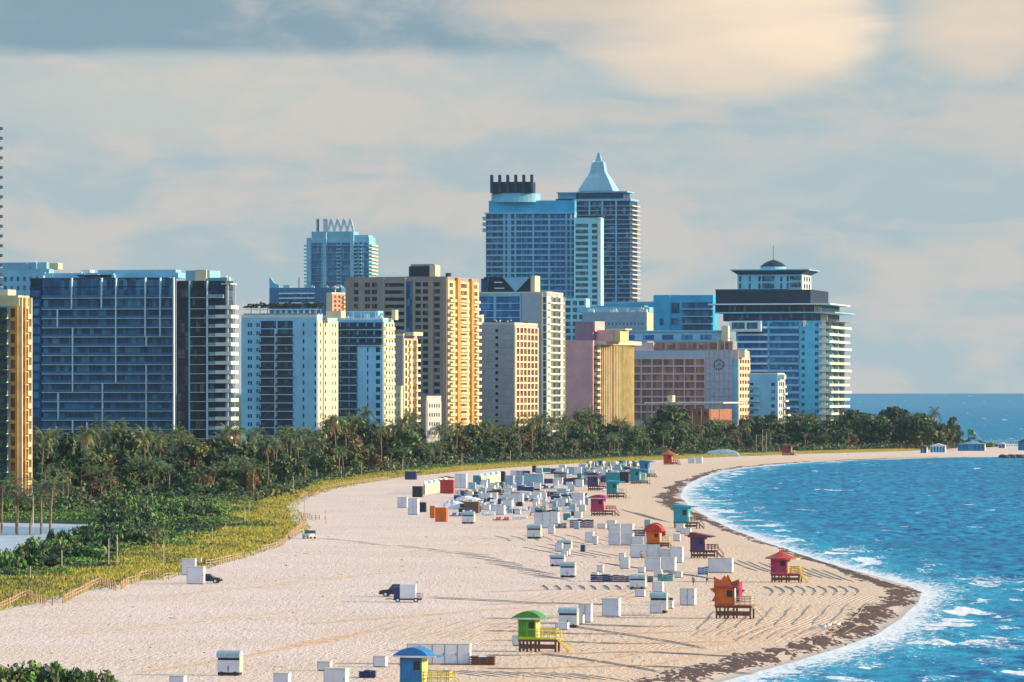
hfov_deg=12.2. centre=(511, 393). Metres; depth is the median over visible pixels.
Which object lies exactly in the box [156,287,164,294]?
window
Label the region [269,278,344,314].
blue building
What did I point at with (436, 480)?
striped cabana
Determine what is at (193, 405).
window
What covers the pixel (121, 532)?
bush
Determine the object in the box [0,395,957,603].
dune ground
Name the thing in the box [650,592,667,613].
hire booth
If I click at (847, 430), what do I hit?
palm tree
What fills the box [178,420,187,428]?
window
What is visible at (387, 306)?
window
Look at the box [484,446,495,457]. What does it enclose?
broadleaf tree
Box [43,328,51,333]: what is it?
window
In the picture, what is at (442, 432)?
palm tree
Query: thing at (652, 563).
storage cabinet
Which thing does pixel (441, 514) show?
storage cabinet
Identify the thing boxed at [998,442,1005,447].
beach pavilion
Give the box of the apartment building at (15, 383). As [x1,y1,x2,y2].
[0,289,31,500]
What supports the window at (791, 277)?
in the domed tower at (772, 274)
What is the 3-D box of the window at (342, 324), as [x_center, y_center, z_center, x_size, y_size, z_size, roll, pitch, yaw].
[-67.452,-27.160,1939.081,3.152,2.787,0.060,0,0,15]
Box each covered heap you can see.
[443,500,461,509]
[455,496,480,500]
[706,449,739,455]
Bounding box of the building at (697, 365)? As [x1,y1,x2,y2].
[629,326,749,432]
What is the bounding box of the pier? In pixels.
[991,438,1022,445]
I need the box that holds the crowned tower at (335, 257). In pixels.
[304,219,377,287]
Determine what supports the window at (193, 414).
in the glass tower at (205, 352)
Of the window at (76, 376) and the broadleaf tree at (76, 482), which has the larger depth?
the window at (76, 376)
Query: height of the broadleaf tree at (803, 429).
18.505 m
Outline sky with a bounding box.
[0,0,1023,393]
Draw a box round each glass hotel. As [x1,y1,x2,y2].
[30,270,184,457]
[479,276,564,437]
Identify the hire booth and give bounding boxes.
[216,650,242,675]
[462,511,474,523]
[527,524,541,538]
[549,554,565,566]
[557,540,572,550]
[558,607,578,627]
[560,562,575,577]
[629,574,646,588]
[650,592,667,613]
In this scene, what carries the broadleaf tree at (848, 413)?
on the dune ground at (484, 463)
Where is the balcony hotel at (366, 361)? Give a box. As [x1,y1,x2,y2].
[337,310,397,459]
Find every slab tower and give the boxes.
[482,175,576,297]
[575,216,604,306]
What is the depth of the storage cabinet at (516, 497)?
1311.06 m
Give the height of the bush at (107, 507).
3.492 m
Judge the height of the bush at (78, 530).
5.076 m
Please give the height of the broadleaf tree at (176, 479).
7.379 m
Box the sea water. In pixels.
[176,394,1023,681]
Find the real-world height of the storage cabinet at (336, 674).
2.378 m
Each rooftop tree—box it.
[243,303,257,307]
[254,301,266,306]
[266,301,280,312]
[274,303,285,312]
[286,304,300,312]
[298,301,311,308]
[310,301,324,306]
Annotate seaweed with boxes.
[627,457,921,681]
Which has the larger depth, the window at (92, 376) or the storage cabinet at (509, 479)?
the window at (92, 376)
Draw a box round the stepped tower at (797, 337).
[708,289,854,443]
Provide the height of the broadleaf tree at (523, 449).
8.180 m
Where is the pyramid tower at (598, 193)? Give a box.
[556,152,639,301]
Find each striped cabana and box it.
[423,481,427,494]
[428,481,430,493]
[429,480,432,493]
[433,480,435,492]
[434,479,437,492]
[479,474,483,485]
[492,472,494,482]
[495,472,497,481]
[497,471,500,481]
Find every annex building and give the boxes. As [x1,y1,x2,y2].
[394,386,402,424]
[418,396,426,443]
[426,396,440,454]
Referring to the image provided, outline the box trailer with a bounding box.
[385,584,421,601]
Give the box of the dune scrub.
[0,462,473,576]
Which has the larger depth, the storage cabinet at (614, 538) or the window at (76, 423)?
the window at (76, 423)
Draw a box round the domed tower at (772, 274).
[730,260,819,289]
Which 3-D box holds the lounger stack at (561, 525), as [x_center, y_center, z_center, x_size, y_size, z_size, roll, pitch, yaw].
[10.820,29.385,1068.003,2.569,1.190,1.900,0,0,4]
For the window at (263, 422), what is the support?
in the white hotel at (289, 368)
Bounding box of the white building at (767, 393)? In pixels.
[749,373,790,443]
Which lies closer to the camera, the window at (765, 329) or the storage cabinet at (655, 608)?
the storage cabinet at (655, 608)
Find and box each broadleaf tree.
[32,440,60,482]
[32,444,59,482]
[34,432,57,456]
[40,462,68,490]
[52,433,99,480]
[57,471,74,492]
[71,469,95,486]
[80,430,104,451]
[81,472,107,497]
[86,451,116,486]
[94,465,118,484]
[96,429,144,476]
[102,477,117,493]
[116,446,153,467]
[116,462,138,488]
[137,438,155,479]
[137,461,158,484]
[153,460,167,482]
[156,453,170,462]
[164,456,180,475]
[164,472,180,489]
[170,459,194,486]
[171,444,204,464]
[178,441,213,468]
[193,464,215,484]
[203,437,247,466]
[209,461,229,483]
[216,468,238,492]
[220,452,239,466]
[228,464,247,487]
[237,441,257,465]
[237,463,261,497]
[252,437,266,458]
[254,465,269,488]
[256,440,289,470]
[262,444,287,466]
[270,453,293,473]
[271,458,294,486]
[287,437,308,470]
[288,445,305,464]
[292,457,310,475]
[299,449,324,470]
[302,438,321,450]
[316,456,332,473]
[319,437,333,457]
[323,419,342,463]
[326,422,364,462]
[328,456,335,477]
[330,445,347,470]
[339,417,377,460]
[341,448,360,473]
[362,447,382,470]
[371,429,396,459]
[380,442,393,459]
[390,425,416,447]
[391,430,421,458]
[397,451,409,463]
[414,422,426,441]
[414,447,430,461]
[420,442,433,458]
[433,446,448,457]
[437,435,457,452]
[441,441,454,455]
[452,432,474,455]
[454,425,481,452]
[455,442,469,455]
[467,424,485,446]
[470,446,482,456]
[481,438,488,453]
[482,431,495,445]
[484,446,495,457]
[487,439,501,455]
[488,425,513,448]
[504,439,519,455]
[514,425,537,451]
[519,442,528,452]
[533,442,542,454]
[534,426,549,439]
[537,438,550,453]
[545,433,561,445]
[546,442,555,457]
[553,425,567,440]
[555,442,566,453]
[561,438,577,452]
[566,419,597,451]
[581,413,605,443]
[582,440,592,452]
[591,443,602,453]
[598,434,612,449]
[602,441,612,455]
[605,424,625,448]
[622,428,641,447]
[623,427,630,434]
[626,435,637,449]
[637,441,647,451]
[642,437,650,448]
[645,423,656,444]
[650,405,690,448]
[654,409,682,447]
[669,432,685,447]
[685,427,701,444]
[698,440,707,449]
[700,429,716,445]
[701,419,725,442]
[714,439,723,446]
[722,439,730,445]
[723,423,740,444]
[731,438,741,447]
[738,426,748,444]
[739,418,748,434]
[744,436,754,450]
[747,415,764,440]
[754,435,765,445]
[761,413,785,443]
[772,431,787,443]
[782,417,803,442]
[785,411,803,444]
[796,416,817,445]
[805,421,826,442]
[816,431,828,449]
[820,419,834,442]
[829,421,842,442]
[831,426,845,441]
[833,409,863,440]
[834,431,847,443]
[845,431,858,444]
[847,414,870,443]
[861,416,889,444]
[863,414,876,442]
[867,420,876,443]
[873,419,894,442]
[874,415,892,441]
[878,406,902,441]
[889,418,897,441]
[893,409,915,443]
[894,412,913,444]
[898,415,920,447]
[907,413,938,448]
[918,419,946,444]
[929,424,947,443]
[943,427,955,448]
[947,416,960,447]
[949,428,963,447]
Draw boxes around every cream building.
[326,286,344,310]
[394,332,422,435]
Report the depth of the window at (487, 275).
2956.92 m
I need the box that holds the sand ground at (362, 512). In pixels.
[0,444,1023,681]
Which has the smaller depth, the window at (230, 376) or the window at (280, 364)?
the window at (230, 376)
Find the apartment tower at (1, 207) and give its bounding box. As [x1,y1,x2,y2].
[0,127,2,286]
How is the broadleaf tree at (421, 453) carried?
on the dune ground at (484, 463)
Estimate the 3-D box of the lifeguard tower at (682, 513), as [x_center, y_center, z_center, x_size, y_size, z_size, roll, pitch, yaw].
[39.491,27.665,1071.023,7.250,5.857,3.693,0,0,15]
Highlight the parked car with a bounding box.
[205,574,222,582]
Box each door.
[420,645,431,662]
[424,662,426,681]
[432,645,443,663]
[445,645,456,662]
[457,645,468,663]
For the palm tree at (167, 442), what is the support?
on the dune ground at (484, 463)
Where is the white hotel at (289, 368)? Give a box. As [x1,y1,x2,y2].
[241,309,345,458]
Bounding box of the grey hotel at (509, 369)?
[479,315,538,440]
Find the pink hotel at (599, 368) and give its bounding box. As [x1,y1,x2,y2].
[565,321,641,432]
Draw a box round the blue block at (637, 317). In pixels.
[577,305,652,330]
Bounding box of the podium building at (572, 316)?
[565,298,589,340]
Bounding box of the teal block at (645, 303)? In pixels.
[604,301,652,306]
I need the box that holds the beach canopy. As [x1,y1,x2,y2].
[544,472,567,476]
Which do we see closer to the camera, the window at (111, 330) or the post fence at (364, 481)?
the post fence at (364, 481)
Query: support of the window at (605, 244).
in the pyramid tower at (598, 193)
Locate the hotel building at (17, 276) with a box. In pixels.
[0,261,62,297]
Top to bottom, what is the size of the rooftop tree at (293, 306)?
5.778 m
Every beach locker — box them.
[468,482,475,488]
[483,505,490,509]
[488,492,497,499]
[503,500,512,506]
[505,488,513,492]
[516,470,522,475]
[517,485,525,492]
[517,501,522,506]
[529,495,538,498]
[534,483,540,487]
[542,492,546,499]
[543,468,550,471]
[548,525,554,533]
[551,495,559,499]
[553,480,558,487]
[555,543,562,551]
[557,489,566,493]
[561,548,570,554]
[568,484,573,490]
[570,504,575,510]
[573,500,580,506]
[574,521,579,528]
[575,479,583,486]
[579,504,585,510]
[580,544,585,551]
[592,536,597,544]
[597,523,606,528]
[597,565,603,571]
[599,469,607,473]
[600,475,604,481]
[606,520,616,528]
[615,465,620,471]
[619,553,625,560]
[638,567,645,572]
[644,519,650,526]
[654,571,662,576]
[673,534,680,540]
[674,571,682,577]
[676,523,684,531]
[684,528,690,535]
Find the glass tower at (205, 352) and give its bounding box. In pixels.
[177,270,238,444]
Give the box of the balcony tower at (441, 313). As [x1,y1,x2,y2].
[345,264,481,436]
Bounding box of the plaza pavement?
[0,523,87,552]
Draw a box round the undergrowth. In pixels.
[32,439,958,508]
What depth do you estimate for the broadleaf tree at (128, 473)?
1376.16 m
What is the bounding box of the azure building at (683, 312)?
[653,295,716,329]
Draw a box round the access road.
[0,526,76,534]
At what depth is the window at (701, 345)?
2579.07 m
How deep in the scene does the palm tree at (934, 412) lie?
2594.63 m
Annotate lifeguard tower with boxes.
[393,646,459,681]
[512,610,570,651]
[585,472,606,490]
[588,494,618,515]
[605,480,630,498]
[629,468,651,483]
[639,460,659,477]
[643,523,674,547]
[661,450,680,464]
[672,504,703,528]
[687,532,722,557]
[710,575,765,618]
[765,547,808,582]
[781,444,797,455]
[967,429,981,439]
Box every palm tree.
[0,471,22,532]
[0,478,33,532]
[0,488,33,533]
[20,476,60,534]
[20,492,56,533]
[30,473,73,533]
[32,425,58,482]
[32,429,40,453]
[34,463,57,479]
[37,473,54,488]
[46,426,64,439]
[51,470,70,494]
[58,467,79,496]
[73,425,100,492]
[73,434,97,450]
[78,427,98,451]
[79,447,98,485]
[80,461,100,498]
[87,415,110,447]
[90,476,110,493]
[93,429,119,450]
[95,429,116,447]
[97,464,120,489]
[104,421,124,446]
[129,454,150,484]
[133,423,157,457]
[135,436,148,482]
[139,458,161,487]
[141,522,171,555]
[142,424,165,448]
[144,468,162,486]
[150,428,171,459]
[150,434,173,457]
[153,443,166,456]
[154,460,168,474]
[157,462,178,488]
[158,438,174,453]
[162,430,175,453]
[165,422,190,444]
[167,434,192,456]
[184,428,198,440]
[191,470,207,485]
[206,465,224,483]
[215,426,237,440]
[216,422,238,449]
[218,461,240,468]
[223,425,250,454]
[229,455,249,467]
[239,429,260,449]
[240,460,264,494]
[248,427,265,439]
[255,439,280,478]
[256,461,270,470]
[263,438,281,457]
[264,435,287,476]
[273,425,292,445]
[274,430,294,442]
[276,430,295,454]
[283,427,300,459]
[287,425,307,464]
[288,437,305,460]
[298,455,312,481]
[300,437,313,450]
[302,424,317,449]
[305,428,321,447]
[310,437,331,451]
[311,430,332,448]
[314,421,333,450]
[320,414,345,468]
[331,448,346,470]
[333,445,351,468]
[335,417,356,451]
[345,412,361,420]
[353,405,377,424]
[371,420,388,457]
[377,425,393,457]
[385,447,397,464]
[386,418,403,460]
[392,414,412,436]
[398,447,410,464]
[402,411,422,460]
[403,409,424,431]
[412,440,425,448]
[426,442,439,461]
[430,424,443,440]
[434,441,446,463]
[435,425,450,440]
[444,423,455,435]
[451,420,464,453]
[474,418,489,429]
[479,420,493,431]
[482,417,494,428]
[486,427,503,437]
[499,426,511,447]
[504,426,519,438]
[508,414,525,441]
[512,433,527,457]
[522,416,535,425]
[523,420,540,451]
[526,414,545,438]
[535,412,549,438]
[544,413,559,435]
[544,415,560,435]
[549,436,560,456]
[553,415,568,434]
[555,414,571,434]
[558,418,571,440]
[567,439,578,456]
[568,407,582,421]
[578,418,593,428]
[580,404,596,419]
[584,414,599,436]
[588,433,598,451]
[606,436,615,454]
[608,430,620,449]
[610,415,621,425]
[615,416,629,433]
[629,422,641,431]
[635,433,646,441]
[639,417,649,428]
[639,425,650,436]
[643,437,651,453]
[646,414,655,445]
[657,430,670,448]
[680,420,691,429]
[690,436,698,451]
[695,425,708,439]
[705,418,716,446]
[710,436,722,446]
[720,419,728,432]
[730,429,743,448]
[738,424,745,441]
[739,423,752,433]
[741,414,754,435]
[763,434,770,449]
[764,429,775,444]
[777,418,785,443]
[826,410,835,419]
[834,408,847,419]
[843,427,853,443]
[928,407,941,443]
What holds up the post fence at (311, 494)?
on the sand ground at (362, 512)
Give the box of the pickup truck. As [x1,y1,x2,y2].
[379,584,399,596]
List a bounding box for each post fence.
[0,589,25,609]
[26,590,59,605]
[62,575,98,602]
[100,577,117,590]
[120,569,147,589]
[148,569,173,579]
[205,552,249,565]
[261,538,284,550]
[284,519,306,540]
[299,490,318,498]
[301,512,330,519]
[320,476,386,488]
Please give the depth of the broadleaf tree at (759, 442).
2459.16 m
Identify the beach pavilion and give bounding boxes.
[644,395,746,445]
[921,445,927,452]
[930,443,945,451]
[958,441,985,450]
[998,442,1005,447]
[1018,439,1023,449]
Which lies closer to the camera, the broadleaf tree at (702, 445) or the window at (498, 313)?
the broadleaf tree at (702, 445)
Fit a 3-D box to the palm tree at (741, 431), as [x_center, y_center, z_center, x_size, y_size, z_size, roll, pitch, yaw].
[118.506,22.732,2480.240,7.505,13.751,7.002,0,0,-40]
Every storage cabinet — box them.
[169,675,186,681]
[181,558,196,574]
[186,566,205,583]
[273,672,290,681]
[317,661,332,670]
[323,667,349,681]
[373,655,387,666]
[397,497,407,507]
[405,471,416,479]
[408,498,418,514]
[412,486,422,496]
[420,502,426,511]
[430,506,435,517]
[435,507,447,521]
[440,479,454,493]
[455,474,466,487]
[464,501,479,512]
[473,475,478,484]
[480,482,486,487]
[480,493,491,500]
[492,489,502,492]
[492,505,504,514]
[500,471,505,481]
[502,493,511,498]
[505,475,513,485]
[512,493,523,502]
[512,635,521,645]
[515,476,523,483]
[522,486,534,491]
[524,474,543,485]
[534,512,541,523]
[535,468,542,472]
[542,512,558,527]
[544,478,553,483]
[546,491,556,496]
[554,477,562,482]
[555,499,567,505]
[555,622,569,629]
[563,479,574,484]
[563,513,570,519]
[567,467,574,474]
[572,493,584,504]
[574,511,582,517]
[575,467,581,474]
[579,603,592,622]
[579,615,584,623]
[585,532,593,542]
[602,598,620,616]
[605,472,619,482]
[609,524,620,532]
[609,533,620,544]
[619,557,629,568]
[620,471,628,482]
[621,524,633,532]
[621,533,633,544]
[630,544,646,557]
[631,536,644,543]
[635,589,645,596]
[644,557,660,570]
[646,544,659,556]
[650,604,662,613]
[652,582,663,591]
[659,549,669,556]
[661,557,676,570]
[668,600,673,608]
[670,546,683,562]
[680,588,696,605]
[688,457,694,462]
[696,457,702,462]
[708,557,733,572]
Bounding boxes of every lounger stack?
[358,669,375,677]
[470,655,495,664]
[555,523,566,527]
[570,519,593,527]
[590,574,652,581]
[633,529,644,535]
[658,573,672,580]
[698,566,707,574]
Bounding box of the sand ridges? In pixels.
[44,509,875,680]
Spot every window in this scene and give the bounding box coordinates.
[0,307,6,311]
[0,320,6,324]
[0,371,6,375]
[0,384,6,388]
[0,397,6,402]
[0,448,6,453]
[0,461,6,465]
[11,308,14,494]
[11,321,14,329]
[11,347,14,355]
[11,411,14,419]
[11,449,14,457]
[32,279,173,454]
[43,288,51,294]
[43,299,51,306]
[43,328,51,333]
[43,374,51,379]
[43,420,51,426]
[52,288,60,294]
[52,299,60,306]
[52,328,60,333]
[52,374,60,379]
[52,420,60,426]
[61,288,70,294]
[61,298,70,305]
[61,328,70,333]
[61,374,70,379]
[61,421,70,426]
[71,328,79,333]
[71,374,79,379]
[71,421,79,426]
[73,288,79,294]
[73,298,79,305]
[80,288,88,294]
[80,298,88,305]
[80,328,88,333]
[80,374,88,379]
[80,421,88,426]
[90,287,98,294]
[90,298,98,305]
[90,328,98,333]
[90,374,98,379]
[90,421,98,426]
[99,287,107,294]
[99,298,107,305]
[99,328,107,333]
[99,374,107,379]
[109,287,117,294]
[109,298,117,305]
[109,328,117,333]
[109,374,117,379]
[118,287,126,294]
[118,298,126,305]
[118,328,126,333]
[118,374,126,379]
[128,287,136,294]
[128,298,136,305]
[137,287,143,294]
[137,298,143,305]
[137,328,143,333]
[137,374,144,379]
[137,421,144,426]
[147,287,155,294]
[147,298,155,305]
[147,328,155,333]
[148,374,155,379]
[148,421,155,426]
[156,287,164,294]
[156,298,164,305]
[156,328,164,333]
[156,374,164,379]
[165,287,172,294]
[165,298,172,305]
[165,328,172,333]
[165,374,172,379]
[178,281,187,288]
[178,289,187,296]
[178,298,187,307]
[178,309,187,317]
[178,318,187,326]
[178,328,187,335]
[178,337,187,345]
[178,346,187,354]
[178,355,187,363]
[178,365,187,372]
[178,374,187,382]
[178,383,187,391]
[178,393,187,400]
[178,402,187,409]
[178,411,187,419]
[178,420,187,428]
[190,281,197,288]
[190,289,197,296]
[190,298,197,307]
[190,309,197,317]
[190,318,197,326]
[190,328,197,335]
[190,337,197,344]
[190,346,197,354]
[190,355,197,363]
[190,365,197,372]
[190,374,197,382]
[190,383,197,391]
[190,393,197,400]
[190,402,197,409]
[190,411,197,419]
[190,420,197,428]
[190,430,197,437]
[199,298,205,307]
[199,328,205,335]
[199,346,205,354]
[199,374,205,382]
[199,420,205,428]
[209,281,223,288]
[209,289,223,293]
[209,298,223,305]
[209,309,223,314]
[209,318,223,323]
[209,328,223,332]
[209,337,223,342]
[209,346,223,351]
[209,355,223,360]
[209,365,223,370]
[209,374,223,379]
[209,383,223,388]
[209,393,223,397]
[209,402,223,407]
[209,411,223,416]
[209,420,223,425]
[209,430,220,434]
[225,281,232,288]
[225,289,232,297]
[225,298,232,304]
[225,309,232,314]
[225,318,232,323]
[225,328,232,332]
[225,337,232,341]
[225,346,232,351]
[225,355,232,360]
[225,365,232,369]
[225,374,232,379]
[225,383,232,388]
[225,393,232,397]
[225,402,232,406]
[225,411,232,416]
[225,420,232,425]
[248,323,315,440]
[261,321,275,327]
[261,329,274,333]
[261,338,274,341]
[261,346,274,349]
[261,354,274,357]
[261,362,274,366]
[261,371,274,374]
[261,379,274,382]
[261,387,274,391]
[261,395,274,399]
[261,404,274,407]
[261,412,274,415]
[261,420,274,424]
[261,429,274,432]
[278,321,292,327]
[278,329,292,333]
[278,337,292,341]
[278,346,292,349]
[278,354,292,357]
[278,362,292,366]
[278,371,292,374]
[278,379,292,382]
[278,387,292,391]
[278,395,292,399]
[278,404,292,407]
[278,412,292,415]
[278,420,292,424]
[279,294,314,296]
[279,299,314,301]
[312,246,320,249]
[312,253,320,256]
[312,275,320,278]
[312,282,320,285]
[322,242,368,287]
[327,275,336,278]
[327,282,336,285]
[341,246,349,249]
[341,253,349,256]
[341,260,349,263]
[341,323,348,326]
[341,331,348,334]
[341,338,348,342]
[341,346,348,350]
[341,354,348,357]
[341,362,348,365]
[341,370,348,373]
[341,378,348,381]
[341,386,348,389]
[341,394,348,397]
[341,402,348,405]
[350,330,356,334]
[350,338,356,342]
[354,282,476,393]
[386,283,403,286]
[386,290,403,293]
[386,297,403,300]
[386,305,403,307]
[386,312,403,314]
[394,326,403,329]
[413,661,419,670]
[479,296,492,302]
[479,304,492,309]
[479,311,492,316]
[484,318,492,321]
[486,214,502,218]
[486,221,502,224]
[486,226,502,230]
[486,232,502,236]
[486,238,502,242]
[486,244,502,248]
[486,250,502,254]
[486,256,502,259]
[486,262,502,265]
[486,268,502,271]
[486,274,502,276]
[496,296,508,302]
[496,304,508,309]
[496,311,508,316]
[496,318,508,321]
[509,296,519,302]
[509,303,519,309]
[509,311,519,316]
[509,318,519,322]
[511,214,531,218]
[511,220,531,224]
[511,226,531,230]
[511,232,531,236]
[511,238,531,242]
[511,244,531,247]
[511,250,531,253]
[511,256,531,259]
[511,262,531,265]
[511,268,531,271]
[511,274,531,276]
[529,622,533,629]
[534,214,547,218]
[534,226,547,230]
[534,238,547,241]
[534,268,547,271]
[550,214,564,218]
[550,220,564,224]
[550,226,564,229]
[550,232,564,235]
[550,238,564,241]
[550,244,564,247]
[550,250,564,253]
[550,256,564,259]
[550,262,564,265]
[550,268,564,271]
[550,274,564,277]
[550,280,564,283]
[550,286,564,289]
[565,335,570,339]
[576,224,587,226]
[576,230,587,232]
[576,236,587,238]
[576,242,587,244]
[576,248,587,250]
[576,254,587,256]
[576,259,587,262]
[576,265,587,268]
[576,271,587,274]
[576,277,587,280]
[576,283,587,286]
[576,289,587,292]
[576,295,587,297]
[577,202,629,205]
[577,206,629,209]
[577,211,629,214]
[577,216,629,218]
[604,220,629,223]
[604,225,629,227]
[604,229,629,232]
[604,234,629,236]
[604,238,629,241]
[604,243,629,246]
[604,248,629,250]
[604,252,629,255]
[604,257,629,259]
[604,261,629,264]
[604,266,629,269]
[604,271,629,273]
[604,275,629,278]
[604,280,629,282]
[604,284,629,287]
[604,289,629,291]
[604,294,629,296]
[604,298,629,301]
[629,335,634,339]
[634,359,640,364]
[634,367,640,372]
[634,375,640,380]
[634,382,640,387]
[634,390,640,395]
[634,398,640,402]
[634,405,640,410]
[634,413,640,418]
[642,359,650,364]
[642,367,650,372]
[642,375,650,380]
[642,382,650,387]
[642,390,650,395]
[642,398,650,402]
[642,405,650,410]
[642,413,650,418]
[643,335,653,339]
[653,359,661,364]
[653,367,661,372]
[653,375,661,380]
[653,382,661,387]
[653,390,661,395]
[653,398,661,401]
[653,405,661,410]
[657,343,664,348]
[660,318,663,325]
[662,335,672,339]
[663,359,672,364]
[663,367,672,372]
[663,375,672,380]
[663,382,672,387]
[663,390,672,395]
[667,343,674,348]
[671,303,678,312]
[671,318,678,324]
[674,359,683,364]
[674,367,683,372]
[674,375,683,380]
[674,382,683,387]
[674,390,683,395]
[675,398,683,403]
[678,343,685,348]
[681,335,691,339]
[682,302,711,307]
[682,310,711,315]
[682,317,711,322]
[682,325,711,329]
[685,359,694,364]
[685,367,694,372]
[685,375,694,380]
[685,382,694,387]
[685,390,694,395]
[685,398,694,403]
[685,405,694,408]
[688,343,696,348]
[696,359,703,364]
[696,367,703,372]
[696,375,703,380]
[696,382,703,387]
[696,390,703,395]
[696,398,703,403]
[699,343,706,348]
[700,335,711,339]
[710,343,716,348]
[720,343,727,348]
[726,590,732,596]
[732,322,744,328]
[738,328,766,333]
[738,336,766,340]
[738,343,766,347]
[748,350,766,354]
[750,357,766,362]
[750,365,766,369]
[762,276,773,280]
[762,283,773,288]
[770,322,798,325]
[770,329,798,333]
[770,336,798,340]
[770,343,798,347]
[770,351,798,354]
[770,358,798,362]
[770,365,798,369]
[770,372,798,376]
[785,379,798,383]
[785,387,798,390]
[785,394,798,398]
[785,401,798,405]
[785,408,798,412]
[790,276,800,279]
[790,283,800,286]
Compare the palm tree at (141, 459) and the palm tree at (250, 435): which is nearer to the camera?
the palm tree at (141, 459)
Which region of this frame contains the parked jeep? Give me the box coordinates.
[302,530,315,538]
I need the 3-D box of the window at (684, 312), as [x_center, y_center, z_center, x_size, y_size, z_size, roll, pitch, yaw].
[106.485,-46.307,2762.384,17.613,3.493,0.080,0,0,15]
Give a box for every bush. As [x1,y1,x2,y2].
[0,498,14,512]
[0,548,32,563]
[0,549,31,568]
[0,658,41,681]
[4,493,34,508]
[13,660,67,681]
[14,537,68,551]
[20,499,46,512]
[23,540,48,555]
[25,535,80,551]
[28,553,66,567]
[30,503,68,511]
[36,667,90,681]
[46,527,71,541]
[46,540,71,556]
[54,496,83,509]
[58,542,119,560]
[67,523,114,535]
[72,506,86,513]
[78,523,104,541]
[78,669,114,681]
[85,540,103,550]
[86,524,107,540]
[88,520,133,527]
[91,531,119,551]
[92,510,130,524]
[97,522,121,526]
[99,492,119,505]
[99,508,137,523]
[100,524,138,540]
[101,504,110,511]
[108,489,135,499]
[110,498,127,511]
[114,503,165,518]
[119,513,142,522]
[125,498,144,502]
[125,528,158,544]
[126,499,151,512]
[129,511,161,523]
[136,495,157,505]
[139,521,173,528]
[146,487,174,496]
[154,492,174,497]
[165,505,185,517]
[169,499,196,513]
[171,515,200,523]
[180,505,230,517]
[181,478,197,488]
[194,481,221,490]
[194,487,229,494]
[195,500,216,511]
[986,442,994,446]
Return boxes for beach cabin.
[407,642,471,664]
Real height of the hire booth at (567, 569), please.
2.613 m

